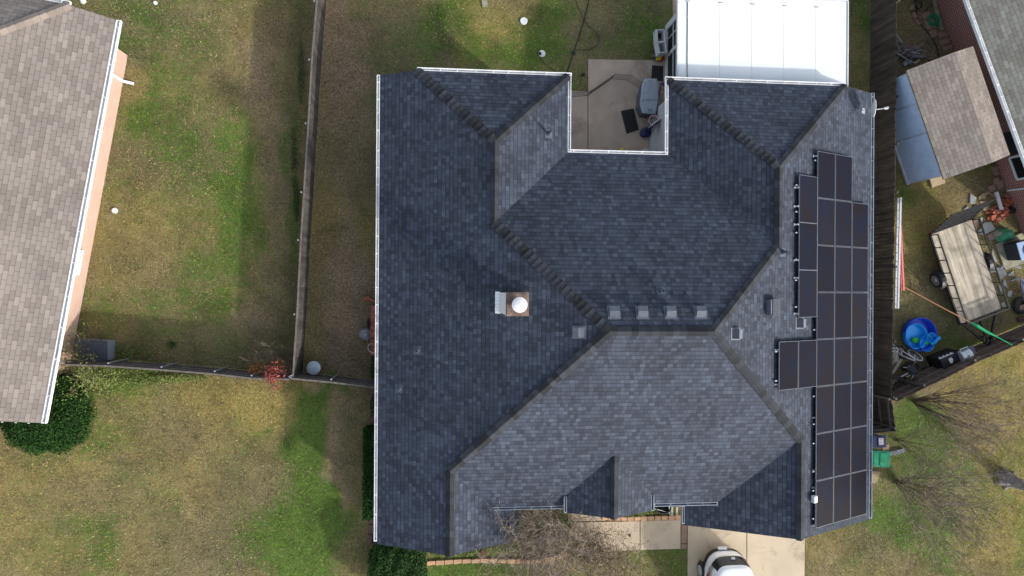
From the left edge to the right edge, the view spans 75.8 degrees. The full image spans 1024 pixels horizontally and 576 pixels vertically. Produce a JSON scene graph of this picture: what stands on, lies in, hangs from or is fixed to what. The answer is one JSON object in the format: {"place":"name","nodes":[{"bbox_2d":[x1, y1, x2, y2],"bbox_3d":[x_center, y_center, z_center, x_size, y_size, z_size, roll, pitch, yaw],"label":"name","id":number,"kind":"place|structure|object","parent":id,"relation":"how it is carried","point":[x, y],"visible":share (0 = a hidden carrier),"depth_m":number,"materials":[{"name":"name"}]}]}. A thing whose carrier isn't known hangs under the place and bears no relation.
{"place":"outdoors","nodes":[
{"label":"outdoors","id":0,"kind":"place"},
{"bbox_2d":[0,0,1023,575],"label":"lawn","id":1,"kind":"structure","parent":0,"point":[354,268],"depth_m":25.11,"materials":[{"name":"green plant"}]},
{"bbox_2d":[0,371,96,455],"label":"round bush","id":2,"kind":"object","parent":1,"relation":"on","point":[64,427],"visible":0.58,"depth_m":23.43,"materials":[{"name":"green plant"}]},
{"bbox_2d":[0,0,133,423],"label":"brown roofed house","id":3,"kind":"structure","parent":1,"relation":"on","point":[62,66],"depth_m":21.82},
{"bbox_2d":[75,250,83,274],"bbox_3d":[-15.590,-0.921,23.157,0.148,1.255,0.928,10,89,-5],"label":"window","id":4,"kind":"structure","parent":3,"relation":"in","point":[81,253],"depth_m":23.74,"materials":[{"name":"white glass"}]},
{"bbox_2d":[56,323,124,412],"bbox_3d":[-15.704,2.896,23.380,2.604,2.233,3.060,-35,93,-4],"label":"climbing vine","id":5,"kind":"object","parent":1,"relation":"on","point":[88,376],"visible":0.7,"depth_m":23.49,"materials":[{"name":"green plant"}]},
{"bbox_2d":[75,338,114,360],"bbox_3d":[-15.308,2.256,24.174,1.126,0.665,0.796,0,90,-5],"label":"metal box","id":6,"kind":"object","parent":1,"relation":"on","point":[102,349],"visible":0.89,"depth_m":23.86,"materials":[{"name":"metal"}]},
{"bbox_2d":[67,344,205,399],"bbox_3d":[-14.323,2.986,24.521,5.453,0.227,1.930,-10,91,-5],"label":"ground cover","id":7,"kind":"object","parent":1,"relation":"on","point":[174,377],"visible":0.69,"depth_m":24.53,"materials":[{"name":"green plant"}]},
{"bbox_2d":[166,340,177,350],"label":"spiky plant","id":8,"kind":"object","parent":1,"relation":"on","point":[171,344],"visible":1,"depth_m":24.68,"materials":[{"name":"green plant"}]},
{"bbox_2d":[60,358,291,379],"bbox_3d":[-11.947,2.926,24.047,7.839,1.560,0.228,5,90,-5],"label":"wooden fence","id":9,"kind":"object","parent":1,"relation":"on","point":[176,367],"visible":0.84,"depth_m":23.65,"materials":[{"name":"grey wood"}]},
{"bbox_2d":[228,348,260,369],"bbox_3d":[-9.921,2.741,24.467,1.203,1.100,0.836,12,89,-5],"label":"bare shrub","id":10,"kind":"object","parent":1,"relation":"on","point":[246,362],"visible":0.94,"depth_m":24.49,"materials":[{"name":"brown plant"}]},
{"bbox_2d":[245,362,264,375],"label":"leafy shrub","id":11,"kind":"object","parent":1,"relation":"on","point":[256,368],"visible":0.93,"depth_m":24.14,"materials":[{"name":"orange plant"}]},
{"bbox_2d":[238,332,303,374],"bbox_3d":[-8.604,2.213,24.295,2.121,1.679,1.932,23,88,-5],"label":"bare shrub","id":12,"kind":"object","parent":1,"relation":"on","point":[270,357],"visible":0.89,"depth_m":24.38,"materials":[{"name":"plant"}]},
{"bbox_2d":[258,357,290,393],"bbox_3d":[-8.582,3.091,24.071,1.108,2.122,1.225,-43,93,-4],"label":"leafy shrub","id":13,"kind":"object","parent":1,"relation":"on","point":[272,375],"visible":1,"depth_m":23.44,"materials":[{"name":"red plant"}]},
{"bbox_2d":[289,0,325,377],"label":"wooden fence","id":14,"kind":"object","parent":1,"relation":"on","point":[311,141],"visible":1,"depth_m":24.32,"materials":[{"name":"brown wood"}]},
{"bbox_2d":[306,361,321,374],"bbox_3d":[-7.454,2.996,24.871,0.520,0.680,0.520,0,90,-5],"label":"round bin","id":15,"kind":"object","parent":1,"relation":"on","point":[314,368],"visible":1,"depth_m":24.58,"materials":[{"name":"metal"}]},
{"bbox_2d":[290,42,374,416],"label":"weeds","id":16,"kind":"object","parent":1,"relation":"on","point":[372,358],"visible":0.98,"depth_m":25.06,"materials":[{"name":"green plant"}]},
{"bbox_2d":[290,372,374,387],"bbox_3d":[-6.500,3.376,24.510,3.100,1.610,0.178,7,89,-5],"label":"wooden fence","id":17,"kind":"object","parent":1,"relation":"on","point":[342,380],"visible":0.8,"depth_m":24.24,"materials":[{"name":"grey wood"}]},
{"bbox_2d":[359,328,371,340],"bbox_3d":[-5.604,1.800,25.234,0.558,0.330,0.489,0,90,-5],"label":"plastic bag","id":18,"kind":"object","parent":1,"relation":"on","point":[364,334],"visible":0.85,"depth_m":25.18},
{"bbox_2d":[361,424,375,520],"bbox_3d":[-5.323,6.985,24.946,0.692,0.928,3.519,0,90,-5],"label":"clipped hedge","id":19,"kind":"object","parent":1,"relation":"on","point":[368,475],"visible":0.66,"depth_m":24.62,"materials":[{"name":"green plant"}]},
{"bbox_2d":[367,534,372,544],"bbox_3d":[-5.491,9.689,25.363,0.184,0.124,0.394,6,89,-5],"label":"edging stone","id":20,"kind":"object","parent":1,"relation":"on","point":[369,539],"visible":1,"depth_m":25.30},
{"bbox_2d":[368,524,373,533],"bbox_3d":[-5.441,9.295,25.373,0.212,0.113,0.362,5,90,-5],"label":"edging stone","id":21,"kind":"object","parent":1,"relation":"on","point":[370,528],"visible":0.92,"depth_m":25.32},
{"bbox_2d":[370,305,374,354],"bbox_3d":[-5.193,1.614,25.196,0.409,0.476,1.904,0,90,-5],"label":"brick stack","id":22,"kind":"object","parent":1,"relation":"on","point":[372,340],"visible":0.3,"depth_m":24.95,"materials":[{"name":"brick"}]},
{"bbox_2d":[367,541,427,575],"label":"clipped hedge","id":23,"kind":"object","parent":1,"relation":"on","point":[385,560],"visible":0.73,"depth_m":24.25,"materials":[{"name":"green plant"}]},
{"bbox_2d":[427,560,434,565],"bbox_3d":[-3.149,10.695,25.579,0.325,0.109,0.155,-4,90,-5],"label":"edging stone","id":24,"kind":"object","parent":1,"relation":"on","point":[431,562],"visible":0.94,"depth_m":25.53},
{"bbox_2d":[436,560,443,564],"bbox_3d":[-2.806,10.687,25.607,0.325,0.115,0.178,0,90,-5],"label":"edging stone","id":25,"kind":"object","parent":1,"relation":"on","point":[439,562],"visible":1,"depth_m":25.55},
{"bbox_2d":[445,559,452,563],"bbox_3d":[-2.465,10.680,25.645,0.324,0.101,0.182,0,90,-5],"label":"edging stone","id":26,"kind":"object","parent":1,"relation":"on","point":[448,561],"visible":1,"depth_m":25.60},
{"bbox_2d":[454,559,461,563],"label":"edging stone","id":27,"kind":"object","parent":1,"relation":"on","point":[457,561],"visible":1,"depth_m":25.63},
{"bbox_2d":[462,558,470,563],"bbox_3d":[-1.772,10.673,25.703,0.326,0.109,0.170,0,90,-5],"label":"edging stone","id":28,"kind":"object","parent":1,"relation":"on","point":[466,560],"visible":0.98,"depth_m":25.65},
{"bbox_2d":[471,558,479,562],"bbox_3d":[-1.425,10.672,25.729,0.328,0.120,0.150,-3,90,-5],"label":"edging stone","id":29,"kind":"object","parent":1,"relation":"on","point":[476,560],"visible":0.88,"depth_m":25.67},
{"bbox_2d":[482,0,487,6],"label":"square paver","id":30,"kind":"object","parent":1,"relation":"on","point":[484,3],"visible":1,"depth_m":25.75,"materials":[{"name":"concrete"}]},
{"bbox_2d":[3,0,1001,574],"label":"fallen leaves","id":31,"kind":"object","parent":1,"relation":"on","point":[631,538],"visible":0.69,"depth_m":25.35,"materials":[{"name":"plant"}]},
{"bbox_2d":[520,17,526,24],"bbox_3d":[0.465,-10.531,25.930,0.290,0.084,0.290,0,90,-5],"label":"yard cover","id":32,"kind":"object","parent":1,"relation":"on","point":[523,20],"visible":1,"depth_m":25.89,"materials":[{"name":"white plastic"}]},
{"bbox_2d":[427,508,662,557],"bbox_3d":[1.314,9.430,25.919,9.447,0.224,1.317,-13,91,-5],"label":"ground cover","id":33,"kind":"object","parent":1,"relation":"on","point":[567,516],"visible":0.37,"depth_m":25.89,"materials":[{"name":"green plant"}]},
{"bbox_2d":[469,491,664,575],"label":"bare shrub","id":34,"kind":"object","parent":1,"relation":"on","point":[540,544],"visible":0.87,"depth_m":23.43,"materials":[{"name":"brown plant"}]},
{"bbox_2d":[567,0,588,72],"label":"cable","id":35,"kind":"object","parent":1,"relation":"on","point":[579,35],"visible":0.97,"depth_m":26.12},
{"bbox_2d":[542,515,655,575],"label":"bare shrub","id":36,"kind":"object","parent":1,"relation":"on","point":[603,552],"visible":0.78,"depth_m":24.36,"materials":[{"name":"brown plant"}]},
{"bbox_2d":[374,67,873,556],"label":"shingled house","id":37,"kind":"structure","parent":1,"relation":"on","point":[560,323],"depth_m":22.39,"materials":[{"name":"grey"}]},
{"bbox_2d":[774,151,867,527],"bbox_3d":[11.039,1.809,23.317,4.697,2.254,13.220,0,90,-5],"label":"solar array","id":38,"kind":"object","parent":37,"relation":"attached to","point":[843,317],"visible":1,"depth_m":23.52,"materials":[{"name":"glass"}]},
{"bbox_2d":[861,99,888,116],"bbox_3d":[13.325,-6.628,24.218,0.609,0.914,0.550,-29,92,-4],"label":"satellite dish","id":39,"kind":"object","parent":37,"relation":"on","point":[873,109],"visible":1,"depth_m":23.99,"materials":[{"name":"metal"}]},
{"bbox_2d":[653,56,663,61],"bbox_3d":[5.877,-9.190,26.286,0.413,0.298,0.232,0,90,-5],"label":"toy truck","id":40,"kind":"object","parent":1,"relation":"on","point":[660,59],"visible":0.87,"depth_m":26.23,"materials":[{"name":"yellow plastic"}]},
{"bbox_2d":[652,29,666,56],"bbox_3d":[5.835,-9.713,26.032,0.441,0.800,1.089,-5,90,-5],"label":"white planter","id":41,"kind":"object","parent":1,"relation":"on","point":[658,42],"visible":0.98,"depth_m":25.79,"materials":[{"name":"plastic"}]},
{"bbox_2d":[656,506,671,513],"bbox_3d":[6.022,8.752,26.278,0.650,0.280,0.492,0,90,-5],"label":"plant pot","id":42,"kind":"object","parent":1,"relation":"on","point":[666,509],"visible":0.48,"depth_m":26.31,"materials":[{"name":"black"}]},
{"bbox_2d":[657,506,677,515],"bbox_3d":[6.156,8.791,26.199,1.192,0.321,0.477,20,88,-5],"label":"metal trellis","id":43,"kind":"object","parent":1,"relation":"on","point":[672,510],"visible":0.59,"depth_m":26.22,"materials":[{"name":"white metal"}]},
{"bbox_2d":[665,0,848,86],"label":"patio cover","id":44,"kind":"object","parent":1,"relation":"on","point":[794,40],"visible":0.83,"depth_m":24.33,"materials":[{"name":"white plastic"}]},
{"bbox_2d":[872,471,879,482],"bbox_3d":[15.000,7.819,27.204,0.459,0.100,0.526,0,90,-5],"label":"flat rock","id":45,"kind":"object","parent":1,"relation":"on","point":[874,477],"visible":0.52,"depth_m":27.16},
{"bbox_2d":[872,434,885,447],"bbox_3d":[14.516,6.109,26.657,0.719,1.087,0.509,0,90,-5],"label":"wheeled bin","id":46,"kind":"object","parent":1,"relation":"on","point":[878,441],"visible":0.56,"depth_m":26.14,"materials":[{"name":"blue plastic"}]},
{"bbox_2d":[872,448,890,467],"bbox_3d":[14.623,6.812,26.669,0.855,1.080,0.640,5,90,-5],"label":"wheeled bin","id":47,"kind":"object","parent":1,"relation":"on","point":[879,457],"visible":0.6,"depth_m":26.14,"materials":[{"name":"green plastic"}]},
{"bbox_2d":[870,0,899,398],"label":"wooden fence","id":48,"kind":"object","parent":1,"relation":"on","point":[883,41],"visible":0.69,"depth_m":26.23,"materials":[{"name":"brown wood"}]},
{"bbox_2d":[873,394,896,433],"bbox_3d":[14.281,4.987,26.351,1.274,1.655,1.400,0,90,-5],"label":"wooden fence","id":49,"kind":"object","parent":1,"relation":"on","point":[883,419],"visible":0.52,"depth_m":26.12,"materials":[{"name":"brown wood"}]},
{"bbox_2d":[890,448,904,455],"bbox_3d":[15.867,6.822,27.248,0.875,0.110,0.170,-11,91,-5],"label":"drain extension","id":50,"kind":"object","parent":1,"relation":"on","point":[898,451],"visible":0.57,"depth_m":27.24,"materials":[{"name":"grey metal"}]},
{"bbox_2d":[894,197,901,307],"bbox_3d":[15.718,-1.423,26.763,0.075,0.210,4.510,2,90,-5],"label":"ladder","id":51,"kind":"object","parent":1,"relation":"on","point":[897,252],"visible":1,"depth_m":26.70,"materials":[{"name":"metal"}]},
{"bbox_2d":[898,226,904,290],"bbox_3d":[16.000,-1.211,27.029,0.075,0.170,2.646,-3,90,-5],"label":"ladder","id":52,"kind":"object","parent":1,"relation":"on","point":[902,285],"visible":0.69,"depth_m":26.95,"materials":[{"name":"metal"}]},
{"bbox_2d":[886,344,922,366],"bbox_3d":[16.079,2.771,26.904,1.796,0.918,0.782,19,88,-5],"label":"bicycle","id":53,"kind":"object","parent":1,"relation":"on","point":[904,357],"visible":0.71,"depth_m":26.95,"materials":[{"name":"metal"}]},
{"bbox_2d":[890,350,898,363],"bbox_3d":[15.595,2.824,26.779,0.452,0.240,0.574,0,90,-5],"label":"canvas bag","id":54,"kind":"object","parent":53,"relation":"on","point":[895,357],"visible":0.73,"depth_m":26.71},
{"bbox_2d":[892,358,902,373],"bbox_3d":[15.691,3.180,26.808,0.147,0.150,0.710,30,87,-4],"label":"wooden plank","id":55,"kind":"object","parent":53,"relation":"on","point":[896,366],"visible":0.82,"depth_m":26.76,"materials":[{"name":"beige wood"}]},
{"bbox_2d":[892,365,917,383],"bbox_3d":[15.803,3.589,26.811,1.758,0.997,0.704,-26,92,-5],"label":"bicycle","id":56,"kind":"object","parent":1,"relation":"on","point":[912,370],"visible":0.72,"depth_m":26.48,"materials":[{"name":"black metal"}]},
{"bbox_2d":[896,35,926,60],"bbox_3d":[16.396,-9.882,27.160,1.566,0.406,1.042,0,90,-5],"label":"branch pile","id":57,"kind":"object","parent":1,"relation":"on","point":[912,53],"visible":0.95,"depth_m":27.09,"materials":[{"name":"grey plant"}]},
{"bbox_2d":[903,361,919,370],"bbox_3d":[16.659,3.294,27.343,0.812,0.106,0.491,0,90,-5],"label":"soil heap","id":58,"kind":"object","parent":1,"relation":"on","point":[916,365],"visible":0.61,"depth_m":27.33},
{"bbox_2d":[901,317,936,350],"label":"paddling pool","id":59,"kind":"structure","parent":1,"relation":"on","point":[928,324],"depth_m":27.23,"materials":[{"name":"blue plastic"}]},
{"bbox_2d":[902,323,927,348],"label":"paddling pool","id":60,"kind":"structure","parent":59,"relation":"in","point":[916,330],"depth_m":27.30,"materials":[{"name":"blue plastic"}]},
{"bbox_2d":[911,337,918,342],"bbox_3d":[16.698,2.159,27.195,0.338,0.130,0.254,0,90,-5],"label":"green float","id":61,"kind":"object","parent":60,"relation":"in","point":[914,339],"visible":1,"depth_m":27.15,"materials":[{"name":"plastic"}]},
{"bbox_2d":[917,332,940,351],"bbox_3d":[17.184,2.214,27.154,0.657,0.379,0.861,37,87,-4],"label":"toy water table","id":62,"kind":"object","parent":59,"relation":"on","point":[930,339],"visible":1,"depth_m":27.16,"materials":[{"name":"blue plastic"}]},
{"bbox_2d":[888,421,959,485],"bbox_3d":[15.966,6.375,25.499,2.879,3.664,2.304,39,87,-4],"label":"bare shrub","id":63,"kind":"object","parent":1,"relation":"on","point":[920,451],"visible":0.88,"depth_m":25.91,"materials":[{"name":"plant"}]},
{"bbox_2d":[921,11,931,19],"bbox_3d":[17.318,-11.380,27.445,0.465,0.060,0.308,-19,92,-5],"label":"paver","id":64,"kind":"object","parent":1,"relation":"on","point":[924,15],"visible":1,"depth_m":27.41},
{"bbox_2d":[915,0,938,57],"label":"garden hose","id":65,"kind":"object","parent":1,"relation":"on","point":[926,30],"visible":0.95,"depth_m":27.43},
{"bbox_2d":[923,18,936,29],"bbox_3d":[17.460,-11.018,27.458,0.504,0.060,0.423,-14,91,-5],"label":"paver","id":66,"kind":"object","parent":1,"relation":"on","point":[927,26],"visible":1,"depth_m":27.43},
{"bbox_2d":[927,13,939,26],"bbox_3d":[17.585,-11.180,27.399,0.563,0.065,0.554,0,90,-5],"label":"hose coil","id":67,"kind":"object","parent":66,"relation":"on","point":[935,16],"visible":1,"depth_m":27.39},
{"bbox_2d":[928,29,937,37],"bbox_3d":[17.611,-10.634,27.471,0.323,0.060,0.338,-23,92,-5],"label":"paver","id":68,"kind":"object","parent":1,"relation":"on","point":[933,33],"visible":1,"depth_m":27.44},
{"bbox_2d":[929,176,944,187],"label":"plywood ramp","id":69,"kind":"structure","parent":1,"relation":"on","point":[935,182],"depth_m":27.40,"materials":[{"name":"wood"}]},
{"bbox_2d":[932,0,943,30],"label":"concrete strip","id":70,"kind":"object","parent":1,"relation":"on","point":[936,9],"visible":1,"depth_m":27.45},
{"bbox_2d":[938,31,946,38],"bbox_3d":[17.992,-10.602,27.505,0.346,0.060,0.268,-25,92,-5],"label":"paver","id":71,"kind":"object","parent":1,"relation":"on","point":[941,34],"visible":1,"depth_m":27.48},
{"bbox_2d":[939,37,950,45],"bbox_3d":[18.122,-10.317,27.517,0.430,0.060,0.268,-21,92,-5],"label":"paver","id":72,"kind":"object","parent":1,"relation":"on","point":[944,41],"visible":1,"depth_m":27.49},
{"bbox_2d":[869,417,1023,575],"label":"bare shrub","id":73,"kind":"object","parent":1,"relation":"on","point":[926,496],"visible":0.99,"depth_m":24.44,"materials":[{"name":"plant"}]},
{"bbox_2d":[941,44,953,51],"bbox_3d":[18.240,-10.064,27.527,0.496,0.060,0.226,-22,92,-5],"label":"paver","id":74,"kind":"object","parent":1,"relation":"on","point":[947,47],"visible":1,"depth_m":27.50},
{"bbox_2d":[887,46,1009,184],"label":"garden shed","id":75,"kind":"structure","parent":1,"relation":"on","point":[947,124],"depth_m":25.07,"materials":[{"name":"beige"}]},
{"bbox_2d":[876,325,1023,400],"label":"wooden fence","id":76,"kind":"object","parent":1,"relation":"on","point":[901,389],"visible":0.7,"depth_m":26.44,"materials":[{"name":"brown wood"}]},
{"bbox_2d":[926,345,975,369],"bbox_3d":[18.050,2.776,26.894,1.606,1.160,0.625,-20,92,-5],"label":"barbecue grill","id":77,"kind":"object","parent":1,"relation":"on","point":[939,359],"visible":0.95,"depth_m":26.58,"materials":[{"name":"black metal"}]},
{"bbox_2d":[905,287,1011,344],"bbox_3d":[17.951,1.088,26.512,4.321,1.337,0.121,34,87,-4],"label":"leaf rake","id":78,"kind":"object","parent":1,"relation":"on","point":[981,328],"visible":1,"depth_m":26.35,"materials":[{"name":"plastic"}]},
{"bbox_2d":[899,336,1023,496],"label":"bare shrub","id":79,"kind":"object","parent":1,"relation":"on","point":[924,399],"visible":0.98,"depth_m":24.99,"materials":[{"name":"plant"}]},
{"bbox_2d":[928,199,1009,344],"bbox_3d":[18.807,-0.286,26.594,2.472,2.002,6.066,-20,92,-5],"label":"utility trailer","id":80,"kind":"object","parent":1,"relation":"on","point":[966,265],"visible":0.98,"depth_m":26.94,"materials":[{"name":"brown wood"}]},
{"bbox_2d":[969,194,975,203],"bbox_3d":[19.361,-3.747,27.619,0.274,0.070,0.401,5,90,-5],"label":"flagstone","id":81,"kind":"object","parent":1,"relation":"on","point":[972,199],"visible":1,"depth_m":27.58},
{"bbox_2d":[936,0,1023,232],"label":"red brick house","id":82,"kind":"structure","parent":1,"relation":"on","point":[991,32],"depth_m":25.11,"materials":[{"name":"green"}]},
{"bbox_2d":[1003,131,1018,155],"bbox_3d":[20.307,-5.874,26.375,0.050,1.200,0.970,-22,92,-5],"label":"window","id":83,"kind":"structure","parent":82,"relation":"in","point":[1009,140],"depth_m":26.70,"materials":[{"name":"glass"}]},
{"bbox_2d":[1008,155,1023,180],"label":"window","id":84,"kind":"structure","parent":82,"relation":"in","point":[1015,161],"depth_m":26.82,"materials":[{"name":"glass"}]},
{"bbox_2d":[980,222,994,234],"bbox_3d":[20.004,-2.565,27.665,0.545,0.090,0.472,-23,92,-5],"label":"flagstone","id":85,"kind":"object","parent":1,"relation":"on","point":[988,227],"visible":0.81,"depth_m":27.62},
{"bbox_2d":[986,232,995,241],"bbox_3d":[20.172,-2.157,27.680,0.319,0.090,0.314,-23,92,-5],"label":"flagstone","id":86,"kind":"object","parent":1,"relation":"on","point":[990,236],"visible":0.89,"depth_m":27.63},
{"bbox_2d":[987,184,995,191],"bbox_3d":[20.195,-4.188,27.683,0.333,0.090,0.276,-20,92,-5],"label":"flagstone","id":87,"kind":"object","parent":1,"relation":"on","point":[991,188],"visible":1,"depth_m":27.64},
{"bbox_2d":[991,230,1001,236],"bbox_3d":[20.433,-2.288,27.601,0.458,0.274,0.358,0,90,-5],"label":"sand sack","id":88,"kind":"object","parent":1,"relation":"on","point":[996,233],"visible":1,"depth_m":27.56,"materials":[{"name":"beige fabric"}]},
{"bbox_2d":[985,205,1009,222],"bbox_3d":[20.435,-3.138,27.605,1.070,0.254,0.720,-24,92,-5],"label":"brick pile","id":89,"kind":"object","parent":1,"relation":"on","point":[1003,213],"visible":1,"depth_m":27.60,"materials":[{"name":"brick"}]},
{"bbox_2d":[994,192,1003,209],"bbox_3d":[20.323,-3.639,27.429,0.120,0.080,0.770,-18,92,-5],"label":"gutter piece","id":90,"kind":"object","parent":89,"relation":"on","point":[998,199],"visible":1,"depth_m":27.39,"materials":[{"name":"white plastic"}]},
{"bbox_2d":[996,179,1003,190],"bbox_3d":[20.579,-4.357,27.718,0.292,0.090,0.431,-15,91,-5],"label":"flagstone","id":91,"kind":"object","parent":1,"relation":"on","point":[999,185],"visible":1,"depth_m":27.67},
{"bbox_2d":[997,267,1006,278],"bbox_3d":[20.654,-0.665,27.738,0.394,0.060,0.548,-21,92,-5],"label":"flagstone","id":92,"kind":"object","parent":1,"relation":"on","point":[1002,272],"visible":0.7,"depth_m":27.71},
{"bbox_2d":[995,228,1014,241],"bbox_3d":[20.739,-2.207,27.548,0.735,0.435,0.684,24,88,-5],"label":"garden sack","id":93,"kind":"object","parent":1,"relation":"on","point":[1007,234],"visible":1,"depth_m":27.48,"materials":[{"name":"plastic"}]},
{"bbox_2d":[1001,194,1013,206],"bbox_3d":[20.887,-3.664,27.675,0.559,0.203,0.522,18,88,-5],"label":"brick pile","id":94,"kind":"object","parent":1,"relation":"on","point":[1007,201],"visible":1,"depth_m":27.65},
{"bbox_2d":[994,467,1023,490],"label":"bare tree","id":95,"kind":"object","parent":1,"relation":"on","point":[1007,483],"visible":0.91,"depth_m":27.41,"materials":[{"name":"grey plant"}]},
{"bbox_2d":[994,233,1023,269],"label":"concrete pad","id":96,"kind":"object","parent":1,"relation":"on","point":[1005,262],"visible":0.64,"depth_m":27.70,"materials":[{"name":"concrete"}]},
{"bbox_2d":[1003,239,1023,260],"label":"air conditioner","id":97,"kind":"object","parent":96,"relation":"on","point":[1014,250],"visible":1,"depth_m":27.21,"materials":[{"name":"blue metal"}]},
{"bbox_2d":[1010,277,1023,298],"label":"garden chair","id":98,"kind":"object","parent":1,"relation":"on","point":[1021,281],"visible":1,"depth_m":27.52,"materials":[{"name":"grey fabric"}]},
{"bbox_2d":[1012,297,1023,313],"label":"old tyre","id":99,"kind":"object","parent":1,"relation":"on","point":[1015,303],"visible":1,"depth_m":27.63,"materials":[{"name":"black rubber"}]},
{"bbox_2d":[1016,316,1023,321],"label":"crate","id":100,"kind":"object","parent":1,"relation":"on","point":[1020,319],"visible":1,"depth_m":27.67,"materials":[{"name":"brown wood"}]},
{"bbox_2d":[571,59,664,150],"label":"patio","id":101,"kind":"structure","parent":0,"point":[597,113],"depth_m":26.22,"materials":[{"name":"concrete"}]},
{"bbox_2d":[571,74,640,96],"bbox_3d":[3.589,-8.011,25.890,3.116,0.614,0.542,-9,91,-5],"label":"wire pen","id":102,"kind":"object","parent":101,"relation":"on","point":[602,84],"visible":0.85,"depth_m":25.88,"materials":[{"name":"metal"}]},
{"bbox_2d":[621,108,638,133],"bbox_3d":[4.721,-6.683,26.279,0.535,0.022,0.942,-15,91,-5],"label":"door mat","id":103,"kind":"object","parent":101,"relation":"on","point":[629,120],"depth_m":26.27,"materials":[{"name":"black rubber"}]},
{"bbox_2d":[635,79,658,118],"bbox_3d":[5.315,-7.380,25.759,0.898,1.196,1.372,0,90,-5],"label":"covered grill","id":104,"kind":"object","parent":101,"relation":"on","point":[647,100],"visible":1,"depth_m":25.24,"materials":[{"name":"fabric"}]},
{"bbox_2d":[640,115,661,137],"bbox_3d":[5.445,-6.317,25.608,0.557,1.530,0.594,0,90,-5],"label":"toy basketball hoop","id":105,"kind":"object","parent":101,"relation":"on","point":[644,132],"visible":0.97,"depth_m":26.15,"materials":[{"name":"blue plastic"}]},
{"bbox_2d":[651,65,662,80],"bbox_3d":[5.833,-8.627,26.384,0.501,0.013,0.627,0,90,-5],"label":"floor mat","id":106,"kind":"object","parent":101,"relation":"on","point":[657,72],"visible":0.79,"depth_m":26.38,"materials":[{"name":"black rubber"}]},
{"bbox_2d":[568,514,680,550],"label":"front path","id":107,"kind":"structure","parent":0,"point":[654,532],"depth_m":26.33,"materials":[{"name":"concrete"}]},
{"bbox_2d":[681,525,686,548],"bbox_3d":[6.939,10.040,26.527,0.249,0.085,0.956,0,90,-5],"label":"paver strip","id":108,"kind":"object","parent":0,"point":[683,535],"visible":0.93,"depth_m":26.48,"materials":[{"name":"concrete"}]},
{"bbox_2d":[687,526,804,575],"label":"driveway","id":109,"kind":"structure","parent":0,"point":[770,556],"depth_m":26.76,"materials":[{"name":"concrete"}]},
{"bbox_2d":[697,546,752,575],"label":"white car","id":110,"kind":"object","parent":109,"relation":"on","point":[722,561],"visible":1,"depth_m":25.43,"materials":[{"name":"paint"}]},
{"bbox_2d":[673,0,848,15],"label":"covered patio floor","id":111,"kind":"structure","parent":0,"point":[674,6],"depth_m":26.45,"materials":[{"name":"concrete"}]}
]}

